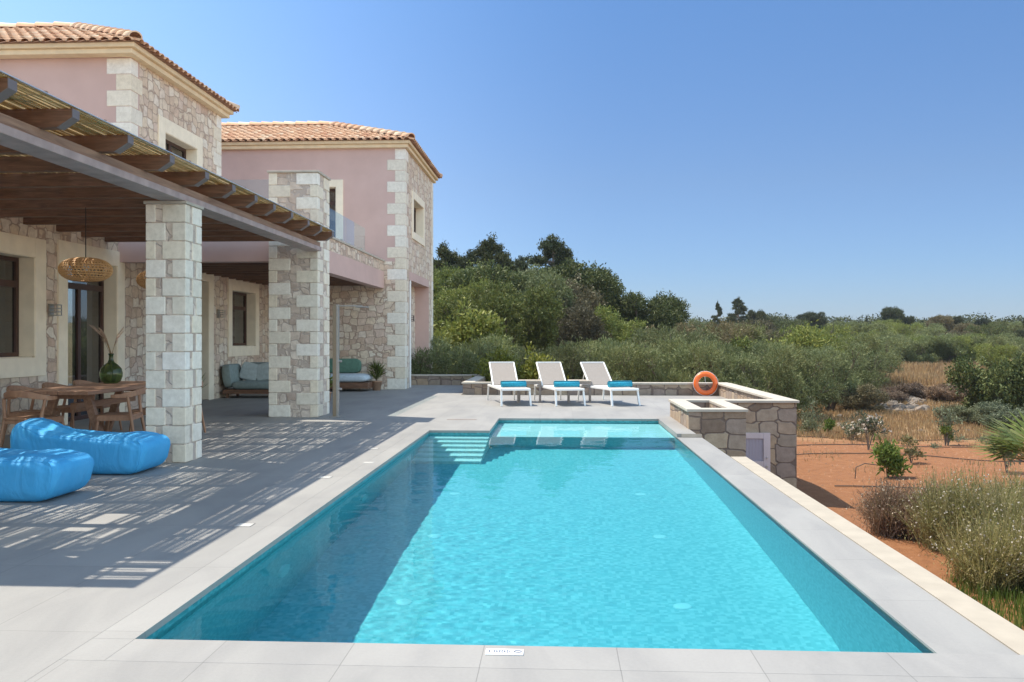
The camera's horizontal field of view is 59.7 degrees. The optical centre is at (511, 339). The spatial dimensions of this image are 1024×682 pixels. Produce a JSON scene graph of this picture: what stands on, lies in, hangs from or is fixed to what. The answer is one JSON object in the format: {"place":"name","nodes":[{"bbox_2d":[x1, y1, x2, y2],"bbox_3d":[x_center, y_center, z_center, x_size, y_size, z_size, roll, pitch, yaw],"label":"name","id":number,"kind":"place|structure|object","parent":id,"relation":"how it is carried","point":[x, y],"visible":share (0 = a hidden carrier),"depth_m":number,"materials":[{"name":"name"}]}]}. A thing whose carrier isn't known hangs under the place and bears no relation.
{"place":"outdoors","nodes":[
{"label":"outdoors","id":0,"kind":"place"},
{"bbox_2d":[0,0,1023,322],"label":"sky","id":1,"kind":"structure","parent":0,"point":[835,158],"materials":[{"name":"blue"}]},
{"bbox_2d":[797,382,1022,441],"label":"dry grass","id":2,"kind":"structure","parent":0,"point":[912,420],"depth_m":29.73,"materials":[{"name":"beige plant"}]},
{"bbox_2d":[797,384,1023,630],"bbox_3d":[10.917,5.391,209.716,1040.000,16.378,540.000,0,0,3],"label":"ground","id":3,"kind":"structure","parent":0,"point":[828,496],"depth_m":19.28,"materials":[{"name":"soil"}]},
{"bbox_2d":[411,374,476,384],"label":"garden wall","id":4,"kind":"structure","parent":3,"relation":"on","point":[437,379],"depth_m":27.16,"materials":[{"name":"stone"}]},
{"bbox_2d":[433,241,463,273],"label":"conifer tree","id":5,"kind":"object","parent":3,"relation":"on","point":[445,254],"visible":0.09,"depth_m":49.51,"materials":[{"name":"green plant"}]},
{"bbox_2d":[411,340,498,373],"bbox_3d":[-2.176,1.638,29.083,3.307,3.302,3.093,0,0,-38],"label":"bush","id":6,"kind":"object","parent":3,"relation":"on","point":[424,368],"visible":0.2,"depth_m":28.64,"materials":[{"name":"green plant"}]},
{"bbox_2d":[433,258,488,295],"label":"broadleaf tree","id":7,"kind":"object","parent":3,"relation":"on","point":[443,272],"visible":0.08,"depth_m":46.26,"materials":[{"name":"green plant"}]},
{"bbox_2d":[433,274,490,332],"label":"broadleaf tree","id":8,"kind":"object","parent":3,"relation":"on","point":[436,282],"visible":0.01,"depth_m":42.55,"materials":[{"name":"green plant"}]},
{"bbox_2d":[433,297,506,371],"bbox_3d":[-2.652,0.935,33.944,5.845,5.089,5.638,0,0,15],"label":"bush","id":9,"kind":"object","parent":3,"relation":"on","point":[469,327],"visible":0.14,"depth_m":32.25,"materials":[{"name":"green plant"}]},
{"bbox_2d":[433,276,516,343],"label":"broadleaf tree","id":10,"kind":"object","parent":3,"relation":"on","point":[437,306],"visible":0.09,"depth_m":41.46,"materials":[{"name":"green plant"}]},
{"bbox_2d":[430,330,521,376],"bbox_3d":[-1.540,1.488,30.856,4.226,3.680,3.304,0,0,-7],"label":"olive tree","id":11,"kind":"object","parent":3,"relation":"on","point":[444,345],"visible":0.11,"depth_m":30.11,"materials":[{"name":"green plant"}]},
{"bbox_2d":[436,257,534,295],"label":"broadleaf tree","id":12,"kind":"object","parent":3,"relation":"on","point":[495,273],"visible":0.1,"depth_m":45.14,"materials":[{"name":"green plant"}]},
{"bbox_2d":[471,232,522,274],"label":"conifer tree","id":13,"kind":"object","parent":3,"relation":"on","point":[488,248],"visible":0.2,"depth_m":51.59,"materials":[{"name":"green plant"}]},
{"bbox_2d":[446,277,567,356],"bbox_3d":[-0.339,0.234,37.828,5.048,6.003,5.579,0,0,-7],"label":"broadleaf tree","id":14,"kind":"object","parent":3,"relation":"on","point":[536,327],"visible":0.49,"depth_m":36.80,"materials":[{"name":"green plant"}]},
{"bbox_2d":[0,385,1023,681],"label":"pool deck","id":15,"kind":"structure","parent":3,"relation":"on","point":[96,555],"depth_m":6.73,"materials":[{"name":"tile"}]},
{"bbox_2d":[1,385,60,446],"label":"dining chair","id":16,"kind":"object","parent":15,"relation":"on","point":[31,411],"visible":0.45,"depth_m":11.62,"materials":[{"name":"brown wood"}]},
{"bbox_2d":[0,391,64,447],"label":"dining chair","id":17,"kind":"object","parent":15,"relation":"on","point":[7,395],"visible":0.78,"depth_m":10.75,"materials":[{"name":"brown wood"}]},
{"bbox_2d":[0,448,93,501],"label":"beanbag","id":18,"kind":"object","parent":15,"relation":"on","point":[34,475],"visible":1,"depth_m":7.61,"materials":[{"name":"blue fabric"}]},
{"bbox_2d":[42,382,92,429],"bbox_3d":[-6.335,1.009,12.646,0.580,0.788,0.624,0,0,3],"label":"dining chair","id":19,"kind":"object","parent":15,"relation":"on","point":[64,408],"visible":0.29,"depth_m":12.60,"materials":[{"name":"brown wood"}]},
{"bbox_2d":[18,381,145,431],"bbox_3d":[-5.584,1.026,12.222,0.976,0.776,2.670,0,0,3],"label":"dining table","id":20,"kind":"object","parent":15,"relation":"on","point":[86,393],"visible":0.5,"depth_m":11.39,"materials":[{"name":"brown wood"}]},
{"bbox_2d":[99,353,122,383],"bbox_3d":[-5.789,0.423,12.868,0.316,0.430,0.316,0,0,3],"label":"bottle vase","id":21,"kind":"object","parent":20,"relation":"on","point":[110,371],"visible":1,"depth_m":12.77,"materials":[{"name":"green glass"}]},
{"bbox_2d":[10,418,170,474],"bbox_3d":[-4.466,1.123,9.473,1.468,0.559,0.707,0,0,3],"label":"beanbag","id":22,"kind":"object","parent":15,"relation":"on","point":[124,453],"visible":0.81,"depth_m":9.17,"materials":[{"name":"blue fabric"}]},
{"bbox_2d":[95,387,146,431],"bbox_3d":[-4.999,1.009,11.432,0.580,0.788,0.624,0,0,-9],"label":"dining chair","id":23,"kind":"object","parent":15,"relation":"on","point":[129,415],"visible":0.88,"depth_m":11.20,"materials":[{"name":"brown wood"}]},
{"bbox_2d":[0,70,333,462],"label":"pergola","id":24,"kind":"object","parent":15,"relation":"on","point":[63,164],"visible":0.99,"depth_m":10.09,"materials":[{"name":"beige stone"}]},
{"bbox_2d":[58,207,112,281],"bbox_3d":[-5.599,-1.246,11.707,0.662,0.965,0.662,0,0,3],"label":"pendant lamp","id":25,"kind":"object","parent":24,"relation":"hanging from","point":[85,266],"visible":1,"depth_m":11.54,"materials":[{"name":"brown wicker"}]},
{"bbox_2d":[0,21,442,434],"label":"villa","id":26,"kind":"object","parent":15,"relation":"on","point":[364,193],"visible":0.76,"depth_m":17.33,"materials":[{"name":"stone"}]},
{"bbox_2d":[0,231,45,378],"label":"window","id":27,"kind":"structure","parent":26,"relation":"in","point":[22,258],"depth_m":13.66,"materials":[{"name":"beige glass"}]},
{"bbox_2d":[57,240,124,424],"bbox_3d":[-7.393,-0.100,15.430,0.330,3.000,2.190,0,0,3],"label":"glass door","id":28,"kind":"structure","parent":26,"relation":"in","point":[81,351],"depth_m":15.71,"materials":[{"name":"white"}]},
{"bbox_2d":[158,114,202,166],"bbox_3d":[-7.202,-3.590,19.040,0.335,1.860,2.200,0,0,3],"label":"window","id":29,"kind":"structure","parent":26,"relation":"in","point":[173,138],"depth_m":19.19,"materials":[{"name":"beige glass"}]},
{"bbox_2d":[201,273,213,399],"bbox_3d":[-7.167,-0.100,19.759,0.330,3.000,2.060,0,0,3],"label":"glass door","id":30,"kind":"structure","parent":26,"relation":"in","point":[207,280],"depth_m":20.51,"materials":[{"name":"white"}]},
{"bbox_2d":[228,279,258,356],"bbox_3d":[-7.005,-0.520,22.835,0.335,1.900,2.220,0,0,3],"label":"window","id":31,"kind":"structure","parent":26,"relation":"in","point":[243,297],"depth_m":23.26,"materials":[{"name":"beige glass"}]},
{"bbox_2d":[329,179,342,238],"bbox_3d":[-5.480,-3.315,25.054,1.550,2.270,0.330,0,0,3],"label":"balcony door","id":32,"kind":"structure","parent":26,"relation":"in","point":[335,186],"depth_m":24.86,"materials":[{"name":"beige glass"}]},
{"bbox_2d":[412,190,424,246],"bbox_3d":[-2.987,-3.635,27.117,0.335,1.410,2.390,0,0,3],"label":"window","id":33,"kind":"structure","parent":26,"relation":"in","point":[418,205],"depth_m":28.02,"materials":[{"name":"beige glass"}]},
{"bbox_2d":[222,362,268,397],"bbox_3d":[-5.758,0.984,21.535,2.240,0.833,0.972,0,0,3],"label":"sofa","id":34,"kind":"object","parent":15,"relation":"on","point":[232,378],"visible":0.46,"depth_m":21.12,"materials":[{"name":"fabric"}]},
{"bbox_2d":[239,362,257,379],"bbox_3d":[-6.379,0.800,21.721,0.496,0.497,0.234,0,0,3],"label":"pillow","id":35,"kind":"object","parent":34,"relation":"on","point":[248,370],"visible":0.91,"depth_m":21.65,"materials":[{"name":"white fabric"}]},
{"bbox_2d":[329,304,368,416],"bbox_3d":[-2.931,0.390,16.024,0.680,2.020,0.200,0,0,3],"label":"outdoor shower","id":36,"kind":"object","parent":15,"relation":"on","point":[336,362],"visible":1,"depth_m":15.99,"materials":[{"name":"silver metal"}]},
{"bbox_2d":[329,358,372,388],"bbox_3d":[-4.720,0.928,24.265,1.850,0.783,1.074,0,0,3],"label":"corner sofa","id":37,"kind":"object","parent":15,"relation":"on","point":[350,377],"visible":0.56,"depth_m":23.93,"materials":[{"name":"green fabric"}]},
{"bbox_2d":[367,358,386,390],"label":"potted plant","id":38,"kind":"object","parent":15,"relation":"on","point":[378,370],"visible":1,"depth_m":24.25,"materials":[{"name":"green plant"}]},
{"bbox_2d":[487,362,531,405],"bbox_3d":[-0.084,0.962,19.544,0.660,0.886,1.994,0,0,-10],"label":"sun lounger","id":39,"kind":"object","parent":15,"relation":"on","point":[502,371],"visible":0.81,"depth_m":20.10,"materials":[{"name":"white"}]},
{"bbox_2d":[533,362,585,405],"bbox_3d":[1.017,0.962,19.538,0.660,0.886,1.994,0,0,-12],"label":"sun lounger","id":40,"kind":"object","parent":15,"relation":"on","point":[549,373],"visible":0.82,"depth_m":20.07,"materials":[{"name":"white"}]},
{"bbox_2d":[577,362,640,406],"bbox_3d":[2.090,0.962,19.517,0.660,0.886,1.994,0,0,-17],"label":"sun lounger","id":41,"kind":"object","parent":15,"relation":"on","point":[597,374],"visible":0.81,"depth_m":20.02,"materials":[{"name":"white"}]},
{"bbox_2d":[693,371,717,395],"bbox_3d":[4.769,1.093,21.952,0.620,0.612,0.178,0,0,3],"label":"life ring","id":42,"kind":"object","parent":15,"relation":"on","point":[698,389],"visible":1,"depth_m":21.91,"materials":[{"name":"orange plastic"}]},
{"bbox_2d":[668,399,747,456],"bbox_3d":[3.242,2.192,14.962,0.940,2.215,2.340,0,0,3],"label":"stone planter","id":43,"kind":"object","parent":15,"relation":"on","point":[719,424],"visible":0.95,"depth_m":13.82,"materials":[{"name":"beige stone"}]},
{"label":"pool basin","id":44,"kind":"structure","parent":15,"relation":"in","visible":0},
{"bbox_2d":[60,417,695,660],"bbox_3d":[0.440,1.500,9.831,4.208,0.200,12.113,0,0,3],"label":"pool coping","id":45,"kind":"object","parent":44,"relation":"on","point":[145,621],"visible":0.76,"depth_m":5.51,"materials":[{"name":"stone"}]},
{"bbox_2d":[146,420,657,638],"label":"waterline tiles","id":46,"kind":"object","parent":44,"relation":"attached to","point":[188,609],"visible":0.21,"depth_m":7.12,"materials":[{"name":"tile"}]},
{"bbox_2d":[153,422,932,652],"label":"water","id":47,"kind":"structure","parent":44,"relation":"in","point":[614,535],"depth_m":5.80,"materials":[{"name":"blue liquid"}]},
{"bbox_2d":[104,417,1023,677],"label":"pool coping","id":48,"kind":"object","parent":44,"relation":"on","point":[676,660],"visible":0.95,"depth_m":3.92,"materials":[{"name":"stone"}]},
{"bbox_2d":[677,437,1017,654],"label":"overflow slab","id":49,"kind":"structure","parent":44,"relation":"on","point":[929,621],"depth_m":5.55,"materials":[{"name":"stone"}]},
{"bbox_2d":[514,257,583,344],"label":"broadleaf tree","id":50,"kind":"object","parent":3,"relation":"on","point":[560,286],"visible":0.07,"depth_m":43.37,"materials":[{"name":"green plant"}]},
{"bbox_2d":[524,233,578,272],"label":"conifer tree","id":51,"kind":"object","parent":3,"relation":"on","point":[552,247],"visible":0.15,"depth_m":51.94,"materials":[{"name":"green plant"}]},
{"bbox_2d":[540,294,612,354],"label":"broadleaf tree","id":52,"kind":"object","parent":3,"relation":"on","point":[582,322],"visible":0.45,"depth_m":41.11,"materials":[{"name":"green plant"}]},
{"bbox_2d":[543,335,619,380],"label":"olive tree","id":53,"kind":"object","parent":3,"relation":"on","point":[572,371],"visible":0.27,"depth_m":27.89,"materials":[{"name":"green plant"}]},
{"bbox_2d":[559,270,608,311],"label":"broadleaf tree","id":54,"kind":"object","parent":3,"relation":"on","point":[593,298],"visible":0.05,"depth_m":45.97,"materials":[{"name":"green plant"}]},
{"bbox_2d":[536,255,633,325],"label":"broadleaf tree","id":55,"kind":"object","parent":3,"relation":"on","point":[601,280],"visible":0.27,"depth_m":47.91,"materials":[{"name":"green plant"}]},
{"bbox_2d":[473,382,726,395],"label":"garden wall","id":56,"kind":"structure","parent":3,"relation":"on","point":[667,388],"depth_m":22.17,"materials":[{"name":"stone"}]},
{"bbox_2d":[558,338,649,381],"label":"olive tree","id":57,"kind":"object","parent":3,"relation":"on","point":[617,359],"visible":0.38,"depth_m":29.25,"materials":[{"name":"green plant"}]},
{"bbox_2d":[593,303,647,348],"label":"broadleaf tree","id":58,"kind":"object","parent":3,"relation":"on","point":[621,330],"visible":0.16,"depth_m":43.20,"materials":[{"name":"green plant"}]},
{"bbox_2d":[616,289,691,337],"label":"broadleaf tree","id":59,"kind":"object","parent":3,"relation":"on","point":[660,309],"visible":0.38,"depth_m":48.80,"materials":[{"name":"green plant"}]},
{"bbox_2d":[624,321,720,379],"bbox_3d":[7.193,1.310,39.341,4.170,4.222,5.334,0,0,-15],"label":"olive tree","id":60,"kind":"object","parent":3,"relation":"on","point":[651,336],"visible":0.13,"depth_m":38.65,"materials":[{"name":"green plant"}]},
{"bbox_2d":[623,335,734,382],"bbox_3d":[5.527,1.582,29.836,3.941,3.432,3.081,0,0,17],"label":"olive tree","id":61,"kind":"object","parent":3,"relation":"on","point":[697,351],"visible":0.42,"depth_m":29.36,"materials":[{"name":"green plant"}]},
{"bbox_2d":[655,335,741,380],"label":"olive tree","id":62,"kind":"object","parent":3,"relation":"on","point":[667,346],"visible":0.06,"depth_m":32.60,"materials":[{"name":"green plant"}]},
{"bbox_2d":[676,316,757,344],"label":"olive tree","id":63,"kind":"object","parent":3,"relation":"on","point":[728,335],"visible":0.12,"depth_m":42.43,"materials":[{"name":"green plant"}]},
{"bbox_2d":[680,347,754,388],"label":"olive tree","id":64,"kind":"object","parent":3,"relation":"on","point":[736,379],"visible":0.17,"depth_m":29.92,"materials":[{"name":"green plant"}]},
{"bbox_2d":[726,297,752,325],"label":"conifer tree","id":65,"kind":"object","parent":3,"relation":"on","point":[739,307],"visible":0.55,"depth_m":109.59,"materials":[{"name":"green plant"}]},
{"bbox_2d":[697,336,786,394],"bbox_3d":[8.302,1.543,33.161,3.977,3.464,3.110,0,0,12],"label":"olive tree","id":66,"kind":"object","parent":3,"relation":"on","point":[754,349],"visible":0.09,"depth_m":32.73,"materials":[{"name":"green plant"}]},
{"bbox_2d":[718,383,798,487],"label":"garden wall","id":67,"kind":"structure","parent":3,"relation":"on","point":[774,416],"depth_m":15.79,"materials":[{"name":"stone"}]},
{"bbox_2d":[746,433,769,470],"bbox_3d":[4.285,2.255,15.762,0.560,1.190,0.088,0,0,3],"label":"utility door","id":68,"kind":"structure","parent":67,"relation":"attached to","point":[757,448],"depth_m":15.76,"materials":[{"name":"grey metal"}]},
{"bbox_2d":[726,336,807,399],"bbox_3d":[8.572,1.586,31.089,3.024,3.413,3.598,0,0,-36],"label":"olive tree","id":69,"kind":"object","parent":3,"relation":"on","point":[780,377],"visible":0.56,"depth_m":30.42,"materials":[{"name":"green plant"}]},
{"bbox_2d":[763,341,847,417],"bbox_3d":[10.607,1.658,33.158,3.696,3.219,2.890,0,0,32],"label":"olive tree","id":70,"kind":"object","parent":3,"relation":"on","point":[817,390],"visible":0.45,"depth_m":32.52,"materials":[{"name":"green plant"}]},
{"bbox_2d":[764,319,848,400],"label":"bush","id":71,"kind":"object","parent":3,"relation":"on","point":[804,336],"visible":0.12,"depth_m":40.46,"materials":[{"name":"green plant"}]},
{"bbox_2d":[793,311,827,328],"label":"broadleaf tree","id":72,"kind":"object","parent":3,"relation":"on","point":[811,317],"visible":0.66,"depth_m":114.27,"materials":[{"name":"green plant"}]},
{"bbox_2d":[773,323,857,353],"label":"olive tree","id":73,"kind":"object","parent":3,"relation":"on","point":[845,332],"visible":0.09,"depth_m":47.82,"materials":[{"name":"green plant"}]},
{"bbox_2d":[798,340,871,410],"bbox_3d":[12.776,1.649,36.062,3.428,3.260,3.206,0,0,18],"label":"olive tree","id":74,"kind":"object","parent":3,"relation":"on","point":[842,377],"visible":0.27,"depth_m":35.23,"materials":[{"name":"green plant"}]},
{"bbox_2d":[684,312,1023,334],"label":"distant woodland","id":75,"kind":"object","parent":3,"relation":"on","point":[965,319],"visible":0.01,"depth_m":134.57,"materials":[{"name":"green plant"}]},
{"bbox_2d":[834,329,881,367],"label":"olive tree","id":76,"kind":"object","parent":3,"relation":"on","point":[865,338],"visible":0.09,"depth_m":48.99,"materials":[{"name":"green plant"}]},
{"bbox_2d":[831,382,892,411],"bbox_3d":[13.651,2.382,34.853,1.828,1.528,2.284,0,0,-43],"label":"bush","id":77,"kind":"object","parent":3,"relation":"on","point":[862,398],"visible":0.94,"depth_m":34.40,"materials":[{"name":"green plant"}]},
{"bbox_2d":[831,348,901,405],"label":"olive tree","id":78,"kind":"object","parent":3,"relation":"on","point":[873,376],"visible":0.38,"depth_m":37.53,"materials":[{"name":"green plant"}]},
{"bbox_2d":[851,321,888,338],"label":"broadleaf tree","id":79,"kind":"object","parent":3,"relation":"on","point":[861,327],"visible":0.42,"depth_m":81.14,"materials":[{"name":"green plant"}]},
{"bbox_2d":[852,408,891,449],"bbox_3d":[9.294,2.342,23.018,0.926,1.113,0.726,0,0,3],"label":"oleander","id":80,"kind":"object","parent":3,"relation":"on","point":[865,424],"visible":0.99,"depth_m":22.98,"materials":[{"name":"white plant"}]},
{"bbox_2d":[839,335,908,374],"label":"olive tree","id":81,"kind":"object","parent":3,"relation":"on","point":[886,347],"visible":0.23,"depth_m":49.30,"materials":[{"name":"green plant"}]},
{"bbox_2d":[869,433,912,477],"bbox_3d":[7.954,2.462,18.747,0.887,0.986,0.861,0,0,22],"label":"young shrub","id":82,"kind":"object","parent":3,"relation":"on","point":[889,456],"visible":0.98,"depth_m":18.61,"materials":[{"name":"green plant"}]},
{"bbox_2d":[880,306,904,326],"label":"broadleaf tree","id":83,"kind":"object","parent":3,"relation":"on","point":[891,313],"visible":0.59,"depth_m":114.36,"materials":[{"name":"green plant"}]},
{"bbox_2d":[838,473,961,544],"bbox_3d":[5.786,2.361,12.684,2.146,0.899,1.763,0,0,3],"label":"flowering bush","id":84,"kind":"object","parent":3,"relation":"on","point":[882,521],"visible":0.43,"depth_m":12.61,"materials":[{"name":"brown plant"}]},
{"bbox_2d":[882,381,927,398],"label":"bush","id":85,"kind":"object","parent":3,"relation":"on","point":[913,389],"visible":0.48,"depth_m":41.39,"materials":[{"name":"brown plant"}]},
{"bbox_2d":[799,437,1018,472],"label":"sparse weeds","id":86,"kind":"object","parent":3,"relation":"on","point":[973,462],"visible":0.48,"depth_m":22.29,"materials":[{"name":"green plant"}]},
{"bbox_2d":[835,395,984,437],"bbox_3d":[16.260,2.889,34.236,5.989,0.683,15.431,0,0,33],"label":"rubble","id":87,"kind":"object","parent":3,"relation":"on","point":[910,405],"visible":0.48,"depth_m":37.54,"materials":[{"name":"grey stone"}]},
{"bbox_2d":[898,434,926,462],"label":"young shrub","id":88,"kind":"object","parent":3,"relation":"on","point":[909,452],"visible":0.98,"depth_m":20.94,"materials":[{"name":"green plant"}]},
{"bbox_2d":[911,333,941,362],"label":"olive tree","id":89,"kind":"object","parent":3,"relation":"on","point":[922,347],"visible":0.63,"depth_m":63.23,"materials":[{"name":"green plant"}]},
{"bbox_2d":[924,314,955,333],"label":"broadleaf tree","id":90,"kind":"object","parent":3,"relation":"on","point":[946,320],"visible":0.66,"depth_m":110.97,"materials":[{"name":"green plant"}]},
{"bbox_2d":[922,385,966,402],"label":"bush","id":91,"kind":"object","parent":3,"relation":"on","point":[935,393],"visible":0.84,"depth_m":40.46,"materials":[{"name":"brown plant"}]},
{"bbox_2d":[931,404,966,445],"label":"silver sapling","id":92,"kind":"object","parent":3,"relation":"on","point":[947,419],"visible":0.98,"depth_m":25.14,"materials":[{"name":"green plant"}]},
{"bbox_2d":[933,334,975,362],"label":"olive tree","id":93,"kind":"object","parent":3,"relation":"on","point":[954,350],"visible":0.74,"depth_m":63.24,"materials":[{"name":"green plant"}]},
{"bbox_2d":[888,460,1023,553],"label":"flowering bush","id":94,"kind":"object","parent":3,"relation":"on","point":[964,499],"visible":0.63,"depth_m":11.64,"materials":[{"name":"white plant"}]},
{"bbox_2d":[949,404,990,426],"bbox_3d":[15.653,2.626,30.038,1.793,0.918,1.730,0,0,-30],"label":"bush","id":95,"kind":"object","parent":3,"relation":"on","point":[967,414],"visible":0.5,"depth_m":29.87,"materials":[{"name":"green plant"}]},
{"bbox_2d":[925,508,1023,597],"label":"flowering bush","id":96,"kind":"object","parent":3,"relation":"on","point":[988,558],"visible":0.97,"depth_m":10.14,"materials":[{"name":"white plant"}]},
{"bbox_2d":[942,350,1023,414],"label":"bush","id":97,"kind":"object","parent":3,"relation":"on","point":[1004,382],"visible":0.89,"depth_m":30.51,"materials":[{"name":"green plant"}]},
{"bbox_2d":[942,568,1023,628],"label":"green grass","id":98,"kind":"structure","parent":3,"relation":"on","point":[1019,622],"depth_m":9.67,"materials":[{"name":"green plant"}]},
{"bbox_2d":[962,323,1010,339],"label":"olive tree","id":99,"kind":"object","parent":3,"relation":"on","point":[998,330],"visible":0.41,"depth_m":84.60,"materials":[{"name":"green plant"}]},
{"bbox_2d":[967,410,1023,461],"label":"fan palm","id":100,"kind":"object","parent":3,"relation":"on","point":[1015,440],"visible":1,"depth_m":13.47,"materials":[{"name":"green plant"}]},
{"bbox_2d":[972,342,1019,366],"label":"olive tree","id":101,"kind":"object","parent":3,"relation":"on","point":[999,351],"visible":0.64,"depth_m":53.68,"materials":[{"name":"green plant"}]},
{"bbox_2d":[972,398,1023,432],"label":"bush","id":102,"kind":"object","parent":3,"relation":"on","point":[996,411],"visible":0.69,"depth_m":27.90,"materials":[{"name":"green plant"}]},
{"bbox_2d":[977,332,1023,366],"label":"olive tree","id":103,"kind":"object","parent":3,"relation":"on","point":[997,340],"visible":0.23,"depth_m":57.21,"materials":[{"name":"green plant"}]},
{"bbox_2d":[877,359,988,385],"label":"dry grass","id":104,"kind":"structure","parent":0,"point":[924,372],"depth_m":53.43,"materials":[{"name":"beige plant"}]},
{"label":"pool retaining wall","id":105,"kind":"structure","parent":0,"visible":0},
{"bbox_2d":[731,457,1023,654],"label":"retaining wall cap","id":106,"kind":"object","parent":105,"relation":"on","point":[1006,633],"visible":0.67,"depth_m":5.58,"materials":[{"name":"beige stone"}]},
{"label":"raised bed soil","id":107,"kind":"structure","parent":0,"visible":0},
{"bbox_2d":[472,340,568,381],"bbox_3d":[0.283,1.870,25.994,3.394,3.694,3.273,0,0,35],"label":"bush","id":108,"kind":"object","parent":107,"relation":"in","point":[529,371],"visible":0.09,"depth_m":25.34,"materials":[{"name":"green plant"}]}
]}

